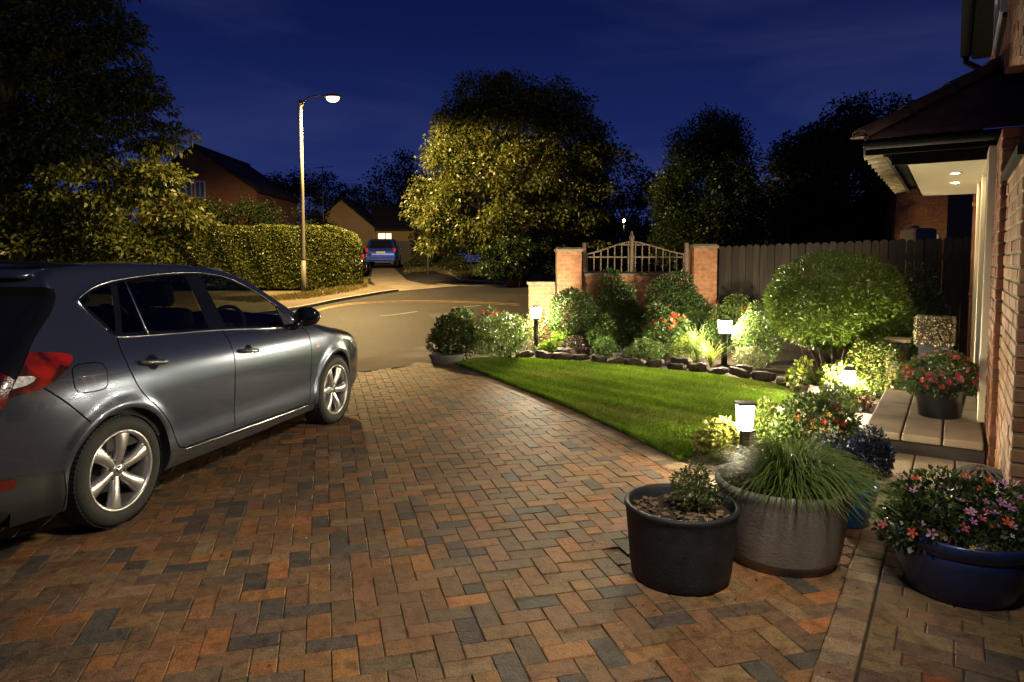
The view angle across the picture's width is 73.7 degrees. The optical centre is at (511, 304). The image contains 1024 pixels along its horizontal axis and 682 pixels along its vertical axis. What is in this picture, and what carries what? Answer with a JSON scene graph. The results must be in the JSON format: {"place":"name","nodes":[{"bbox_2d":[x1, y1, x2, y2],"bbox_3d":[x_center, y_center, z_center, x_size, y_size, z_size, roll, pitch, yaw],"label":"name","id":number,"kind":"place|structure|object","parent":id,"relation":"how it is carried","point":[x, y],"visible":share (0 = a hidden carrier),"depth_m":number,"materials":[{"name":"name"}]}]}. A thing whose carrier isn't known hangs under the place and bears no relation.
{"place":"outdoors","nodes":[
{"label":"outdoors","id":0,"kind":"place"},
{"bbox_2d":[138,143,299,227],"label":"brick house","id":1,"kind":"structure","parent":0,"point":[226,178],"depth_m":45.63,"materials":[{"name":"brown brick"}]},
{"bbox_2d":[194,181,205,197],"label":"window","id":2,"kind":"structure","parent":1,"relation":"in","point":[199,186],"depth_m":45.57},
{"bbox_2d":[278,284,395,306],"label":"pavement","id":3,"kind":"structure","parent":0,"point":[309,300],"depth_m":22.78,"materials":[{"name":"grey concrete"}]},
{"bbox_2d":[0,365,861,681],"bbox_3d":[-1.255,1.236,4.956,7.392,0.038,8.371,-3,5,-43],"label":"driveway","id":4,"kind":"structure","parent":0,"point":[554,461],"depth_m":3.35,"materials":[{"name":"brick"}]},
{"bbox_2d":[0,261,357,528],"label":"parked car","id":5,"kind":"object","parent":4,"relation":"on","point":[123,384],"visible":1,"depth_m":4.11,"materials":[{"name":"grey paint"}]},
{"bbox_2d":[624,483,740,596],"bbox_3d":[0.825,1.140,3.338,0.552,0.366,0.552,0,4,0],"label":"plant pot","id":6,"kind":"object","parent":4,"relation":"on","point":[678,550],"visible":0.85,"depth_m":3.14,"materials":[{"name":"black plastic"}]},
{"bbox_2d":[668,460,722,512],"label":"leafy sprig","id":7,"kind":"object","parent":6,"relation":"on","point":[696,492],"visible":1,"depth_m":3.31,"materials":[{"name":"green plant"}]},
{"bbox_2d":[714,460,852,577],"bbox_3d":[1.400,1.103,3.546,0.676,0.414,0.676,0,4,0],"label":"plant pot","id":8,"kind":"object","parent":4,"relation":"on","point":[771,541],"visible":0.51,"depth_m":3.29,"materials":[{"name":"concrete"}]},
{"bbox_2d":[847,475,880,529],"bbox_3d":[1.967,1.161,4.009,0.344,0.240,0.344,0,4,0],"label":"plant pot","id":9,"kind":"object","parent":4,"relation":"on","point":[855,523],"visible":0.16,"depth_m":3.88,"materials":[{"name":"blue ceramic"}]},
{"bbox_2d":[425,306,478,358],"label":"flowering shrub","id":10,"kind":"object","parent":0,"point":[443,330],"visible":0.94,"depth_m":10.49,"materials":[{"name":"green plant"}]},
{"bbox_2d":[0,0,1022,261],"label":"sky","id":11,"kind":"structure","parent":0,"point":[239,71],"materials":[{"name":"blue"}]},
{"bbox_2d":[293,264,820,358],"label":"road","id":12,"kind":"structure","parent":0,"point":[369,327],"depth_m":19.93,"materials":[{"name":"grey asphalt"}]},
{"bbox_2d":[391,241,421,263],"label":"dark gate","id":13,"kind":"structure","parent":12,"relation":"on","point":[406,249],"depth_m":49.81,"materials":[{"name":"brown wood"}]},
{"bbox_2d":[527,273,688,343],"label":"wall","id":14,"kind":"structure","parent":0,"point":[540,293],"depth_m":12.63,"materials":[{"name":"brick"}]},
{"bbox_2d":[582,231,688,274],"bbox_3d":[2.292,-0.485,12.715,1.960,1.781,0.100,0,4,0],"label":"trellis","id":15,"kind":"object","parent":14,"relation":"on","point":[632,256],"visible":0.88,"depth_m":12.68,"materials":[{"name":"paint"}]},
{"bbox_2d":[260,262,984,442],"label":"ground","id":16,"kind":"structure","parent":0,"point":[271,291],"depth_m":26.73,"materials":[{"name":"soil"}]},
{"bbox_2d":[0,0,221,264],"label":"broadleaf tree","id":17,"kind":"object","parent":16,"relation":"on","point":[52,150],"visible":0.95,"depth_m":25.53,"materials":[{"name":"green plant"}]},
{"bbox_2d":[196,193,318,226],"bbox_3d":[-11.745,-3.049,30.770,6.164,4.074,3.188,0,4,0],"label":"broadleaf tree","id":18,"kind":"object","parent":16,"relation":"on","point":[263,213],"visible":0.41,"depth_m":30.27,"materials":[{"name":"green plant"}]},
{"bbox_2d":[153,223,363,289],"bbox_3d":[-9.916,-1.894,27.244,8.054,2.649,1.836,0,4,0],"label":"hedge","id":19,"kind":"object","parent":16,"relation":"on","point":[268,256],"visible":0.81,"depth_m":26.48,"materials":[{"name":"green plant"}]},
{"bbox_2d":[264,167,332,224],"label":"broadleaf tree","id":20,"kind":"object","parent":16,"relation":"on","point":[293,188],"visible":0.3,"depth_m":54.99,"materials":[{"name":"green plant"}]},
{"bbox_2d":[270,283,367,300],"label":"verge grass","id":21,"kind":"structure","parent":16,"relation":"on","point":[318,292],"depth_m":23.41,"materials":[{"name":"green plant"}]},
{"bbox_2d":[299,94,340,291],"bbox_3d":[-6.652,-3.762,23.811,1.514,7.051,0.360,0,4,0],"label":"street lamp","id":22,"kind":"object","parent":16,"relation":"on","point":[332,97],"visible":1,"depth_m":23.74,"materials":[{"name":"grey metal"}]},
{"bbox_2d":[299,171,370,220],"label":"broadleaf tree","id":23,"kind":"object","parent":16,"relation":"on","point":[353,191],"visible":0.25,"depth_m":69.12,"materials":[{"name":"green plant"}]},
{"bbox_2d":[287,289,397,310],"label":"kerb","id":24,"kind":"structure","parent":16,"relation":"on","point":[342,299],"depth_m":22.16,"materials":[{"name":"grey concrete"}]},
{"bbox_2d":[338,247,370,273],"bbox_3d":[-8.257,-2.330,34.893,2.030,1.450,4.260,-1,4,-9],"label":"parked car","id":25,"kind":"object","parent":16,"relation":"on","point":[366,265],"visible":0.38,"depth_m":33.48,"materials":[{"name":"paint"}]},
{"bbox_2d":[320,197,433,262],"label":"pale house","id":26,"kind":"structure","parent":16,"relation":"on","point":[382,222],"depth_m":57.95,"materials":[{"name":"brick"}]},
{"bbox_2d":[354,146,432,214],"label":"broadleaf tree","id":27,"kind":"object","parent":16,"relation":"on","point":[372,197],"visible":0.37,"depth_m":62.93,"materials":[{"name":"green plant"}]},
{"bbox_2d":[357,343,455,371],"bbox_3d":[-2.874,0.942,9.392,1.511,0.001,7.963,3,4,36],"label":"apron","id":28,"kind":"object","parent":16,"relation":"on","point":[408,357],"visible":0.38,"depth_m":10.70,"materials":[{"name":"concrete"}]},
{"bbox_2d":[371,265,460,290],"bbox_3d":[-6.742,-1.563,35.501,3.626,0.863,20.205,-1,4,-22],"label":"crossover","id":29,"kind":"object","parent":16,"relation":"on","point":[389,276],"visible":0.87,"depth_m":30.14,"materials":[{"name":"concrete"}]},
{"bbox_2d":[366,239,401,266],"bbox_3d":[-7.481,-3.029,39.859,2.060,1.600,4.160,0,4,-6],"label":"parked car","id":30,"kind":"object","parent":29,"relation":"on","point":[383,250],"visible":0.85,"depth_m":37.97,"materials":[{"name":"blue paint"}]},
{"bbox_2d":[402,249,433,267],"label":"bush","id":31,"kind":"object","parent":16,"relation":"on","point":[414,260],"visible":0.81,"depth_m":38.65,"materials":[{"name":"green plant"}]},
{"bbox_2d":[437,253,467,270],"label":"bush","id":32,"kind":"object","parent":16,"relation":"on","point":[460,260],"visible":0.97,"depth_m":35.80,"materials":[{"name":"green plant"}]},
{"bbox_2d":[404,216,504,265],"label":"garden shrubs","id":33,"kind":"object","parent":16,"relation":"on","point":[436,258],"visible":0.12,"depth_m":45.26,"materials":[{"name":"green plant"}]},
{"bbox_2d":[469,228,557,286],"bbox_3d":[0.209,-1.863,27.498,3.678,2.473,2.902,-1,4,-22],"label":"round bush","id":34,"kind":"object","parent":16,"relation":"on","point":[518,270],"visible":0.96,"depth_m":26.97,"materials":[{"name":"green plant"}]},
{"bbox_2d":[398,66,638,285],"bbox_3d":[0.227,-5.224,28.346,9.969,9.032,5.653,0,4,0],"label":"broadleaf tree","id":35,"kind":"object","parent":16,"relation":"on","point":[513,188],"visible":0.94,"depth_m":27.33,"materials":[{"name":"green plant"}]},
{"bbox_2d":[402,262,660,281],"bbox_3d":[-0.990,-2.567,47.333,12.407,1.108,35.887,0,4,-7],"label":"verge grass","id":36,"kind":"structure","parent":16,"relation":"on","point":[443,268],"depth_m":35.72,"materials":[{"name":"green plant"}]},
{"bbox_2d":[592,158,671,251],"bbox_3d":[6.555,-5.287,39.753,6.625,6.360,3.386,0,4,0],"label":"broadleaf tree","id":37,"kind":"object","parent":16,"relation":"on","point":[620,200],"visible":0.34,"depth_m":39.18,"materials":[{"name":"green plant"}]},
{"bbox_2d":[410,362,887,681],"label":"driveway border","id":38,"kind":"object","parent":16,"relation":"on","point":[839,656],"visible":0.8,"depth_m":3.28,"materials":[{"name":"brick"}]},
{"bbox_2d":[429,352,464,364],"bbox_3d":[-0.983,0.813,10.256,0.550,0.150,0.352,0,4,0],"label":"planter trough","id":39,"kind":"object","parent":38,"relation":"on","point":[437,358],"visible":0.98,"depth_m":10.13,"materials":[{"name":"grey stone"}]},
{"bbox_2d":[688,244,718,344],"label":"brick pillar","id":40,"kind":"structure","parent":16,"relation":"on","point":[702,263],"depth_m":12.42,"materials":[{"name":"brick"}]},
{"bbox_2d":[536,199,875,271],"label":"garden shrubs","id":41,"kind":"object","parent":16,"relation":"on","point":[610,230],"visible":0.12,"depth_m":29.05,"materials":[{"name":"green plant"}]},
{"bbox_2d":[641,101,772,280],"bbox_3d":[6.758,-3.631,23.967,4.627,6.806,3.771,0,4,0],"label":"broadleaf tree","id":42,"kind":"object","parent":16,"relation":"on","point":[735,184],"visible":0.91,"depth_m":23.24,"materials":[{"name":"green plant"}]},
{"bbox_2d":[753,89,913,254],"bbox_3d":[12.915,-4.295,25.727,8.129,7.732,5.802,0,4,0],"label":"broadleaf tree","id":43,"kind":"object","parent":16,"relation":"on","point":[820,158],"visible":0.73,"depth_m":24.99,"materials":[{"name":"green plant"}]},
{"bbox_2d":[900,225,936,314],"bbox_3d":[8.288,-0.484,13.997,0.470,2.268,0.600,0,4,0],"label":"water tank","id":44,"kind":"object","parent":16,"relation":"on","point":[914,232],"visible":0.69,"depth_m":13.67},
{"bbox_2d":[875,180,975,304],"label":"neighbour house","id":45,"kind":"structure","parent":16,"relation":"on","point":[944,216],"depth_m":21.41,"materials":[{"name":"brick"}]},
{"bbox_2d":[457,356,798,459],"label":"lawn grass","id":46,"kind":"structure","parent":0,"point":[665,398],"depth_m":7.80,"materials":[{"name":"green plant"}]},
{"bbox_2d":[457,337,973,474],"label":"garden soil","id":47,"kind":"structure","parent":0,"point":[783,363],"depth_m":10.26,"materials":[{"name":"brown soil"}]},
{"bbox_2d":[474,305,504,352],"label":"rose bush","id":48,"kind":"object","parent":47,"relation":"on","point":[487,314],"visible":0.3,"depth_m":11.41,"materials":[{"name":"green plant"}]},
{"bbox_2d":[472,311,528,358],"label":"leafy shrub","id":49,"kind":"object","parent":47,"relation":"on","point":[507,328],"visible":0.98,"depth_m":10.60,"materials":[{"name":"green plant"}]},
{"bbox_2d":[515,311,548,346],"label":"leafy shrub","id":50,"kind":"object","parent":47,"relation":"on","point":[529,323],"visible":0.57,"depth_m":12.06,"materials":[{"name":"green plant"}]},
{"bbox_2d":[531,306,540,352],"bbox_3d":[0.406,0.411,11.516,0.180,0.793,0.180,0,4,0],"label":"garden light","id":51,"kind":"object","parent":47,"relation":"on","point":[536,311],"visible":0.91,"depth_m":11.47,"materials":[{"name":"white plastic"}]},
{"bbox_2d":[536,339,557,353],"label":"ground plant","id":52,"kind":"object","parent":47,"relation":"on","point":[549,348],"visible":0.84,"depth_m":11.00,"materials":[{"name":"green plant"}]},
{"bbox_2d":[551,352,572,360],"bbox_3d":[0.784,0.808,10.645,0.339,0.137,0.160,2,7,24],"label":"edging stone","id":53,"kind":"object","parent":47,"relation":"on","point":[563,356],"visible":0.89,"depth_m":10.59,"materials":[{"name":"grey stone"}]},
{"bbox_2d":[550,326,583,348],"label":"ground plant","id":54,"kind":"object","parent":47,"relation":"on","point":[556,337],"visible":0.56,"depth_m":11.44,"materials":[{"name":"green plant"}]},
{"bbox_2d":[554,247,582,343],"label":"brick pillar","id":55,"kind":"structure","parent":47,"relation":"on","point":[568,267],"depth_m":12.51,"materials":[{"name":"brick"}]},
{"bbox_2d":[544,286,600,343],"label":"round shrub","id":56,"kind":"object","parent":47,"relation":"on","point":[589,312],"visible":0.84,"depth_m":11.55,"materials":[{"name":"green plant"}]},
{"bbox_2d":[561,334,589,353],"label":"purple shrub","id":57,"kind":"object","parent":47,"relation":"on","point":[574,341],"visible":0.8,"depth_m":10.95,"materials":[{"name":"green plant"}]},
{"bbox_2d":[584,313,619,352],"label":"leafy shrub","id":58,"kind":"object","parent":47,"relation":"on","point":[599,329],"visible":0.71,"depth_m":11.27,"materials":[{"name":"green plant"}]},
{"bbox_2d":[589,335,618,358],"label":"ground plant","id":59,"kind":"object","parent":47,"relation":"on","point":[613,345],"visible":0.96,"depth_m":10.70,"materials":[{"name":"green plant"}]},
{"bbox_2d":[596,266,642,347],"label":"topiary shrub","id":60,"kind":"object","parent":47,"relation":"on","point":[613,309],"visible":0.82,"depth_m":11.88,"materials":[{"name":"green plant"}]},
{"bbox_2d":[623,358,646,366],"bbox_3d":[1.796,0.840,9.953,0.360,0.127,0.160,0,-3,36],"label":"edging stone","id":61,"kind":"object","parent":47,"relation":"on","point":[641,362],"visible":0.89,"depth_m":9.89,"materials":[{"name":"grey stone"}]},
{"bbox_2d":[622,336,666,361],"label":"leafy shrub","id":62,"kind":"object","parent":47,"relation":"on","point":[633,352],"visible":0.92,"depth_m":10.07,"materials":[{"name":"green plant"}]},
{"bbox_2d":[633,300,690,356],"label":"rose bush","id":63,"kind":"object","parent":47,"relation":"on","point":[649,328],"visible":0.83,"depth_m":10.91,"materials":[{"name":"green plant"}]},
{"bbox_2d":[641,270,707,344],"bbox_3d":[2.832,0.076,12.036,1.212,1.405,0.696,0,4,0],"label":"wide shrub","id":64,"kind":"object","parent":47,"relation":"on","point":[671,289],"visible":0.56,"depth_m":11.92,"materials":[{"name":"green plant"}]},
{"bbox_2d":[670,356,692,368],"bbox_3d":[2.410,0.824,9.709,0.317,0.160,0.168,4,-1,43],"label":"edging stone","id":65,"kind":"object","parent":47,"relation":"on","point":[684,360],"visible":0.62,"depth_m":9.64,"materials":[{"name":"grey stone"}]},
{"bbox_2d":[667,332,713,361],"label":"leafy shrub","id":66,"kind":"object","parent":47,"relation":"on","point":[678,344],"visible":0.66,"depth_m":10.32,"materials":[{"name":"green plant"}]},
{"bbox_2d":[681,324,709,362],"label":"spiky plant","id":67,"kind":"object","parent":47,"relation":"on","point":[697,350],"visible":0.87,"depth_m":10.08,"materials":[{"name":"green plant"}]},
{"bbox_2d":[688,362,706,372],"bbox_3d":[2.562,0.869,9.407,0.144,0.139,0.278,7,-12,-35],"label":"edging stone","id":68,"kind":"object","parent":47,"relation":"on","point":[698,367],"visible":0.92,"depth_m":9.33,"materials":[{"name":"grey stone"}]},
{"bbox_2d":[689,299,718,348],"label":"leafy shrub","id":69,"kind":"object","parent":47,"relation":"on","point":[704,318],"visible":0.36,"depth_m":11.93,"materials":[{"name":"green plant"}]},
{"bbox_2d":[689,340,732,367],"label":"spiky plant","id":70,"kind":"object","parent":47,"relation":"on","point":[711,359],"visible":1,"depth_m":9.78,"materials":[{"name":"green plant"}]},
{"bbox_2d":[690,415,739,459],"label":"leafy shrub","id":71,"kind":"object","parent":47,"relation":"on","point":[713,433],"visible":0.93,"depth_m":5.27,"materials":[{"name":"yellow plant"}]},
{"bbox_2d":[718,318,731,366],"bbox_3d":[3.124,0.552,10.040,0.198,0.698,0.198,0,4,0],"label":"garden light","id":72,"kind":"object","parent":47,"relation":"on","point":[724,325],"visible":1,"depth_m":10.00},
{"bbox_2d":[699,292,756,350],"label":"flowering shrub","id":73,"kind":"object","parent":47,"relation":"on","point":[728,308],"visible":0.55,"depth_m":11.60,"materials":[{"name":"green plant"}]},
{"bbox_2d":[728,366,750,378],"bbox_3d":[3.005,0.899,9.003,0.298,0.116,0.133,16,17,35],"label":"edging stone","id":74,"kind":"object","parent":47,"relation":"on","point":[740,372],"visible":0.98,"depth_m":8.96,"materials":[{"name":"grey stone"}]},
{"bbox_2d":[733,400,756,460],"bbox_3d":[1.772,0.972,5.200,0.143,0.466,0.130,0,4,0],"label":"garden light","id":75,"kind":"object","parent":47,"relation":"on","point":[745,413],"visible":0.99,"depth_m":5.15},
{"bbox_2d":[732,345,769,368],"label":"ground plant","id":76,"kind":"object","parent":47,"relation":"on","point":[761,354],"visible":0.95,"depth_m":9.62,"materials":[{"name":"green plant"}]},
{"bbox_2d":[730,299,783,366],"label":"leafy shrub","id":77,"kind":"object","parent":47,"relation":"on","point":[758,321],"visible":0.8,"depth_m":9.84,"materials":[{"name":"green plant"}]},
{"bbox_2d":[751,371,775,381],"bbox_3d":[3.231,0.922,8.774,0.151,0.143,0.308,5,-3,-45],"label":"edging stone","id":78,"kind":"object","parent":47,"relation":"on","point":[765,376],"visible":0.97,"depth_m":8.71,"materials":[{"name":"grey stone"}]},
{"bbox_2d":[753,395,784,443],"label":"leafy shrub","id":79,"kind":"object","parent":47,"relation":"on","point":[765,413],"visible":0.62,"depth_m":5.63,"materials":[{"name":"green plant"}]},
{"bbox_2d":[783,356,816,391],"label":"leafy shrub","id":80,"kind":"object","parent":47,"relation":"on","point":[790,372],"visible":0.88,"depth_m":7.94,"materials":[{"name":"green plant"}]},
{"bbox_2d":[815,359,857,389],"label":"leafy shrub","id":81,"kind":"object","parent":47,"relation":"on","point":[825,372],"visible":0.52,"depth_m":7.63,"materials":[{"name":"green plant"}]},
{"bbox_2d":[761,249,916,384],"bbox_3d":[4.008,0.164,8.509,1.726,1.701,1.626,0,4,0],"label":"domed tree","id":82,"kind":"object","parent":47,"relation":"on","point":[874,319],"visible":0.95,"depth_m":8.08,"materials":[{"name":"green plant"}]},
{"bbox_2d":[718,237,971,361],"bbox_3d":[6.274,-0.102,10.752,6.129,1.912,0.165,3,5,37],"label":"wooden fence","id":83,"kind":"object","parent":47,"relation":"on","point":[756,262],"visible":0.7,"depth_m":11.08,"materials":[{"name":"brown wood"}]},
{"bbox_2d":[843,366,855,403],"bbox_3d":[3.627,0.867,7.356,0.126,0.406,0.126,0,4,0],"label":"garden light","id":84,"kind":"object","parent":47,"relation":"on","point":[848,373],"visible":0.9,"depth_m":7.31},
{"bbox_2d":[837,378,876,404],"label":"ground plant","id":85,"kind":"object","parent":47,"relation":"on","point":[859,388],"visible":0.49,"depth_m":7.21,"materials":[{"name":"green plant"}]},
{"bbox_2d":[850,395,876,410],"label":"ground plant","id":86,"kind":"object","parent":47,"relation":"on","point":[865,400],"visible":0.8,"depth_m":7.00,"materials":[{"name":"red plant"}]},
{"bbox_2d":[831,424,896,491],"bbox_3d":[2.281,1.009,4.426,0.380,0.495,0.366,0,4,0],"label":"trailing plant","id":87,"kind":"object","parent":47,"relation":"on","point":[868,447],"visible":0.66,"depth_m":4.35,"materials":[{"name":"blue plant"}]},
{"bbox_2d":[842,335,907,396],"bbox_3d":[4.138,0.703,7.767,0.744,0.726,0.714,0,4,0],"label":"round shrub","id":88,"kind":"object","parent":47,"relation":"on","point":[859,350],"visible":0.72,"depth_m":7.62,"materials":[{"name":"green plant"}]},
{"bbox_2d":[885,336,911,390],"bbox_3d":[4.416,0.712,7.831,0.270,0.656,0.270,2,4,33],"label":"pedestal","id":89,"kind":"object","parent":47,"relation":"on","point":[902,342],"visible":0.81,"depth_m":7.73,"materials":[{"name":"stone"}]},
{"bbox_2d":[876,304,925,375],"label":"broadleaf shrub","id":90,"kind":"object","parent":47,"relation":"on","point":[910,332],"visible":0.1,"depth_m":8.57,"materials":[{"name":"green plant"}]},
{"bbox_2d":[881,260,959,360],"bbox_3d":[5.551,0.167,9.359,0.910,1.558,0.897,-2,4,-26],"label":"dark shrub","id":91,"kind":"object","parent":47,"relation":"on","point":[929,298],"visible":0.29,"depth_m":9.18,"materials":[{"name":"green plant"}]},
{"bbox_2d":[864,389,984,467],"bbox_3d":[3.417,1.033,5.635,0.736,0.310,1.893,2,4,33],"label":"stone step","id":92,"kind":"object","parent":47,"relation":"on","point":[908,429],"visible":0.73,"depth_m":4.99,"materials":[{"name":"stone"}]},
{"bbox_2d":[912,379,969,419],"bbox_3d":[3.420,0.757,5.460,0.396,0.264,0.396,0,4,0],"label":"plant pot","id":93,"kind":"object","parent":92,"relation":"on","point":[944,406],"visible":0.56,"depth_m":5.32,"materials":[{"name":"black plastic"}]},
{"bbox_2d":[895,348,978,399],"bbox_3d":[3.424,0.559,5.458,0.681,0.438,0.582,0,4,0],"label":"flowering plant","id":94,"kind":"object","parent":93,"relation":"on","point":[968,369],"visible":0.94,"depth_m":5.33,"materials":[{"name":"green plant"}]},
{"bbox_2d":[867,453,984,507],"bbox_3d":[2.720,1.188,4.456,0.678,0.170,0.910,2,4,33],"label":"stone step","id":95,"kind":"object","parent":47,"relation":"on","point":[903,462],"visible":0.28,"depth_m":4.63,"materials":[{"name":"stone"}]},
{"bbox_2d":[916,343,951,378],"bbox_3d":[4.501,0.738,7.300,0.320,0.670,0.320,2,4,33],"label":"planter box","id":96,"kind":"object","parent":47,"relation":"on","point":[928,348],"visible":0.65,"depth_m":7.18,"materials":[{"name":"grey stone"}]},
{"bbox_2d":[913,315,956,347],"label":"white flowers","id":97,"kind":"object","parent":96,"relation":"on","point":[932,329],"visible":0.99,"depth_m":7.14,"materials":[{"name":"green plant"}]},
{"bbox_2d":[850,0,1023,521],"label":"brick house","id":98,"kind":"structure","parent":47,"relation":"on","point":[940,141],"depth_m":5.29,"materials":[{"name":"red brick"}]},
{"bbox_2d":[993,0,1008,56],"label":"window","id":99,"kind":"structure","parent":98,"relation":"in","point":[1001,6],"depth_m":5.56,"materials":[{"name":"white glass"}]},
{"bbox_2d":[679,429,915,523],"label":"ornamental grass","id":100,"kind":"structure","parent":0,"point":[803,471],"depth_m":3.38,"materials":[{"name":"green plant"}]},
{"bbox_2d":[791,413,871,469],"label":"stone path","id":101,"kind":"structure","parent":0,"point":[866,419],"depth_m":6.53,"materials":[{"name":"stone"}]},
{"bbox_2d":[768,389,863,449],"bbox_3d":[2.411,0.949,5.409,0.742,0.547,0.474,0,4,0],"label":"flower clump","id":102,"kind":"object","parent":101,"relation":"on","point":[798,418],"visible":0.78,"depth_m":5.35,"materials":[{"name":"green plant"}]},
{"bbox_2d":[802,428,860,462],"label":"flower clump","id":103,"kind":"object","parent":101,"relation":"on","point":[833,437],"visible":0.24,"depth_m":5.00,"materials":[{"name":"plant"}]},
{"bbox_2d":[818,377,862,417],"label":"flower clump","id":104,"kind":"object","parent":101,"relation":"on","point":[832,395],"visible":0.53,"depth_m":6.53,"materials":[{"name":"green plant"}]},
{"bbox_2d":[854,531,1023,681],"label":"path paving","id":105,"kind":"structure","parent":0,"point":[937,646],"depth_m":2.77,"materials":[{"name":"brick"}]},
{"bbox_2d":[886,505,1023,609],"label":"plant pot","id":106,"kind":"object","parent":105,"relation":"on","point":[983,578],"visible":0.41,"depth_m":2.98,"materials":[{"name":"blue ceramic"}]},
{"bbox_2d":[868,464,1023,555],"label":"flowering plant","id":107,"kind":"object","parent":106,"relation":"on","point":[1010,526],"visible":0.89,"depth_m":3.14,"materials":[{"name":"green plant"}]},
{"bbox_2d":[947,464,1001,510],"bbox_3d":[2.775,1.115,4.040,0.344,0.328,0.344,2,4,33],"label":"wicker basket","id":108,"kind":"object","parent":105,"relation":"on","point":[984,471],"visible":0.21,"depth_m":3.98,"materials":[{"name":"brown wicker"}]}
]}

